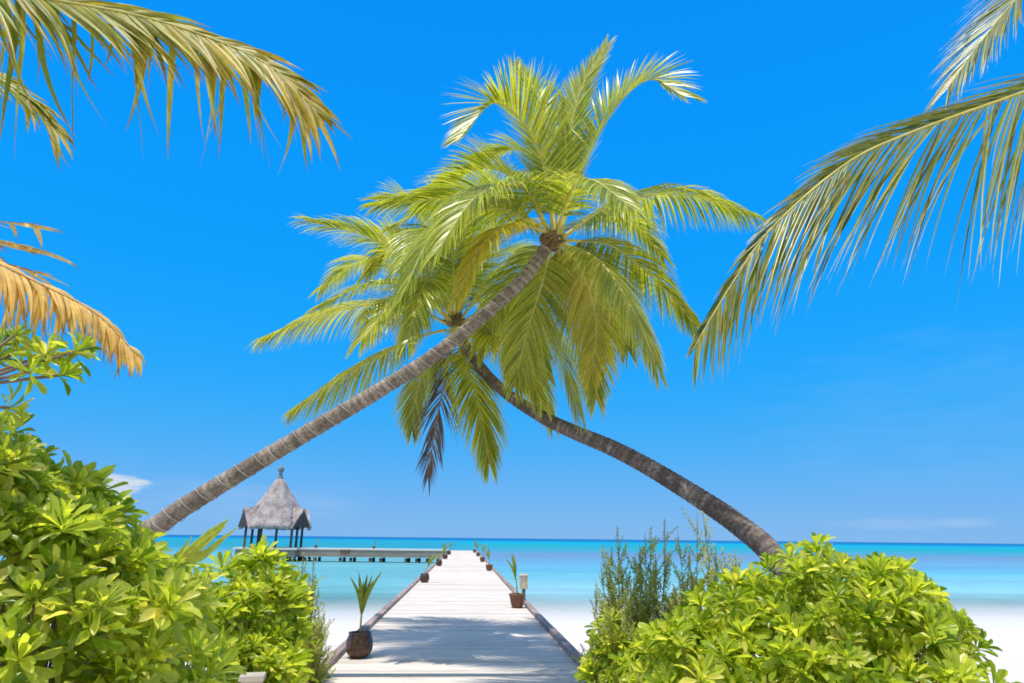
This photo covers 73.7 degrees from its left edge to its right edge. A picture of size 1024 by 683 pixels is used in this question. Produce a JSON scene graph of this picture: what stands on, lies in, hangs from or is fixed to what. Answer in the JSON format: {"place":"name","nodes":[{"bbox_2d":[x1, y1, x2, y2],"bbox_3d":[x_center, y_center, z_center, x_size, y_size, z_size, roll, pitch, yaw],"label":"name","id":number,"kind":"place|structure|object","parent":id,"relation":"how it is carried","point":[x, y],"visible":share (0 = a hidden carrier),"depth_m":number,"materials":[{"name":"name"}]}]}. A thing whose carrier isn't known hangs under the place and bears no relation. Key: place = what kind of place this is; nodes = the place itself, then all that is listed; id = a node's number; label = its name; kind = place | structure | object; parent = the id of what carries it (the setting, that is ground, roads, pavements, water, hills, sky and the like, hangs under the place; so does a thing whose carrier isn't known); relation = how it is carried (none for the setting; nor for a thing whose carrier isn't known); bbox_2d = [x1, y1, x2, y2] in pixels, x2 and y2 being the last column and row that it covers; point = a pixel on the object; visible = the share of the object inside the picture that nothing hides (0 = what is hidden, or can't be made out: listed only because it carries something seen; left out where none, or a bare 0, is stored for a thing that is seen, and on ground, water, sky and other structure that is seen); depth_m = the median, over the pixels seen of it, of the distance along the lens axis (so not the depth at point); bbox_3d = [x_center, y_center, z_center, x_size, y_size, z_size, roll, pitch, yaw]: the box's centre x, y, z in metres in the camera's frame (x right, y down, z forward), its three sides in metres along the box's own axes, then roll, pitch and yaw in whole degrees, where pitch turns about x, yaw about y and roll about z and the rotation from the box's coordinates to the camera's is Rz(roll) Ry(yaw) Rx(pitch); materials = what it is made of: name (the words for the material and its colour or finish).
{"place":"outdoors","nodes":[
{"label":"outdoors","id":0,"kind":"place"},
{"bbox_2d":[0,535,1023,602],"bbox_3d":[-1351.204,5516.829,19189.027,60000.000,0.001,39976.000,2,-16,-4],"label":"sea","id":1,"kind":"structure","parent":0,"point":[562,570],"depth_m":100.93,"materials":[{"name":"liquid"}]},
{"bbox_2d":[233,466,311,561],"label":"gazebo","id":2,"kind":"object","parent":1,"relation":"in","point":[276,507],"visible":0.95,"depth_m":91.69,"materials":[{"name":"plant"}]},
{"bbox_2d":[254,548,448,562],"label":"cross pier","id":3,"kind":"structure","parent":1,"relation":"in","point":[406,554],"depth_m":90.39,"materials":[{"name":"wood"}]},
{"bbox_2d":[308,550,597,682],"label":"jetty","id":4,"kind":"object","parent":1,"relation":"in","point":[457,617],"visible":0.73,"depth_m":11.23,"materials":[{"name":"white wood"}]},
{"bbox_2d":[346,571,381,657],"bbox_3d":[-2.096,3.775,9.518,0.393,1.139,0.383,-14,-21,41],"label":"potted palm","id":5,"kind":"object","parent":4,"relation":"on","point":[359,643],"visible":1,"depth_m":9.36,"materials":[{"name":"brown ceramic"}]},
{"bbox_2d":[420,554,438,581],"bbox_3d":[-3.037,8.374,25.335,0.723,1.038,0.471,2,-16,-4],"label":"potted palm","id":6,"kind":"object","parent":4,"relation":"on","point":[424,577],"visible":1,"depth_m":25.16,"materials":[{"name":"brown ceramic"}]},
{"bbox_2d":[436,544,452,565],"bbox_3d":[-3.954,12.488,39.996,0.967,1.231,0.458,2,-16,-4],"label":"potted palm","id":7,"kind":"object","parent":4,"relation":"on","point":[439,562],"visible":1,"depth_m":39.81,"materials":[{"name":"brown ceramic"}]},
{"bbox_2d":[441,543,447,558],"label":"potted palm","id":8,"kind":"object","parent":4,"relation":"on","point":[445,556],"visible":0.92,"depth_m":52.88,"materials":[{"name":"brown ceramic"}]},
{"bbox_2d":[480,543,486,561],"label":"potted palm","id":9,"kind":"object","parent":4,"relation":"on","point":[482,558],"visible":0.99,"depth_m":47.27,"materials":[{"name":"brown ceramic"}]},
{"bbox_2d":[484,548,492,570],"bbox_3d":[-1.229,11.001,34.649,0.538,1.183,0.485,2,-16,-4],"label":"potted palm","id":10,"kind":"object","parent":4,"relation":"on","point":[489,567],"visible":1,"depth_m":34.54,"materials":[{"name":"brown ceramic"}]},
{"bbox_2d":[506,554,525,607],"bbox_3d":[0.118,5.748,16.496,0.428,1.257,0.400,8,-18,-24],"label":"potted palm","id":11,"kind":"object","parent":4,"relation":"on","point":[516,599],"visible":1,"depth_m":16.28,"materials":[{"name":"brown ceramic"}]},
{"bbox_2d":[520,574,527,600],"bbox_3d":[0.302,6.351,17.544,0.210,0.715,0.210,2,-16,-4],"label":"lantern post","id":12,"kind":"object","parent":4,"relation":"on","point":[523,583],"visible":0.82,"depth_m":17.51,"materials":[{"name":"beige paint"}]},
{"bbox_2d":[0,0,1023,543],"label":"sky","id":13,"kind":"structure","parent":0,"point":[891,409],"materials":[{"name":"blue"}]},
{"bbox_2d":[6,599,1023,682],"bbox_3d":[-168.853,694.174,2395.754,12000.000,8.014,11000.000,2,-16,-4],"label":"sand","id":14,"kind":"structure","parent":0,"point":[1001,625],"depth_m":29.26,"materials":[{"name":"white sand"}]},
{"bbox_2d":[0,321,101,443],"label":"sea lettuce shrub","id":15,"kind":"object","parent":14,"relation":"on","point":[45,369],"visible":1,"depth_m":2.82,"materials":[{"name":"green plant"}]},
{"bbox_2d":[0,412,246,682],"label":"sea lettuce shrub","id":16,"kind":"object","parent":14,"relation":"on","point":[112,601],"visible":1,"depth_m":2.93,"materials":[{"name":"green plant"}]},
{"bbox_2d":[0,0,350,379],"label":"coconut palm","id":17,"kind":"object","parent":14,"relation":"on","point":[252,67],"visible":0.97,"depth_m":3.52,"materials":[{"name":"green plant"}]},
{"bbox_2d":[75,534,318,682],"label":"sea lettuce shrub","id":18,"kind":"object","parent":14,"relation":"on","point":[273,646],"visible":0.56,"depth_m":6.55,"materials":[{"name":"green plant"}]},
{"bbox_2d":[173,519,237,566],"bbox_3d":[-2.369,2.412,4.884,0.600,2.220,0.128,-2,-16,9],"label":"young palm","id":19,"kind":"object","parent":14,"relation":"on","point":[193,553],"visible":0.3,"depth_m":5.15,"materials":[{"name":"green plant"}]},
{"bbox_2d":[238,672,265,682],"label":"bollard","id":20,"kind":"object","parent":14,"relation":"on","point":[254,677],"visible":0.95,"depth_m":5.37,"materials":[{"name":"beige paint"}]},
{"bbox_2d":[222,536,335,682],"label":"olive twig shrub","id":21,"kind":"object","parent":14,"relation":"on","point":[319,636],"visible":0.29,"depth_m":7.84,"materials":[{"name":"green plant"}]},
{"bbox_2d":[130,34,764,535],"bbox_3d":[-0.820,-0.312,8.754,8.947,10.223,5.034,2,-16,-4],"label":"coconut palm","id":22,"kind":"object","parent":14,"relation":"on","point":[600,316],"visible":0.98,"depth_m":9.26,"materials":[{"name":"green plant"}]},
{"bbox_2d":[137,277,527,538],"bbox_3d":[-2.474,1.469,8.337,5.341,4.726,0.413,-1,-16,6],"label":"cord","id":23,"kind":"object","parent":22,"relation":"attached to","point":[329,420],"visible":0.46,"depth_m":8.41,"materials":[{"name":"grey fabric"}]},
{"bbox_2d":[246,158,815,677],"bbox_3d":[-0.427,0.249,11.614,8.599,10.832,6.176,2,-16,-4],"label":"coconut palm","id":24,"kind":"object","parent":14,"relation":"on","point":[478,382],"visible":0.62,"depth_m":11.05,"materials":[{"name":"green plant"}]},
{"bbox_2d":[573,607,685,682],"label":"sea lettuce shrub","id":25,"kind":"object","parent":14,"relation":"on","point":[608,674],"visible":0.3,"depth_m":6.82,"materials":[{"name":"green plant"}]},
{"bbox_2d":[571,520,708,682],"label":"olive twig shrub","id":26,"kind":"object","parent":14,"relation":"on","point":[642,611],"visible":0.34,"depth_m":7.34,"materials":[{"name":"green plant"}]},
{"bbox_2d":[663,508,747,666],"bbox_3d":[1.933,2.912,6.620,1.039,2.572,0.933,2,-16,-4],"label":"olive twig shrub","id":27,"kind":"object","parent":14,"relation":"on","point":[709,575],"visible":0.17,"depth_m":6.78,"materials":[{"name":"green plant"}]},
{"bbox_2d":[618,532,1020,682],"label":"sea lettuce shrub","id":28,"kind":"object","parent":14,"relation":"on","point":[877,620],"visible":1,"depth_m":5.28,"materials":[{"name":"green plant"}]},
{"bbox_2d":[686,0,1023,392],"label":"coconut palm","id":29,"kind":"object","parent":14,"relation":"on","point":[915,125],"visible":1,"depth_m":4.01,"materials":[{"name":"green plant"}]}
]}

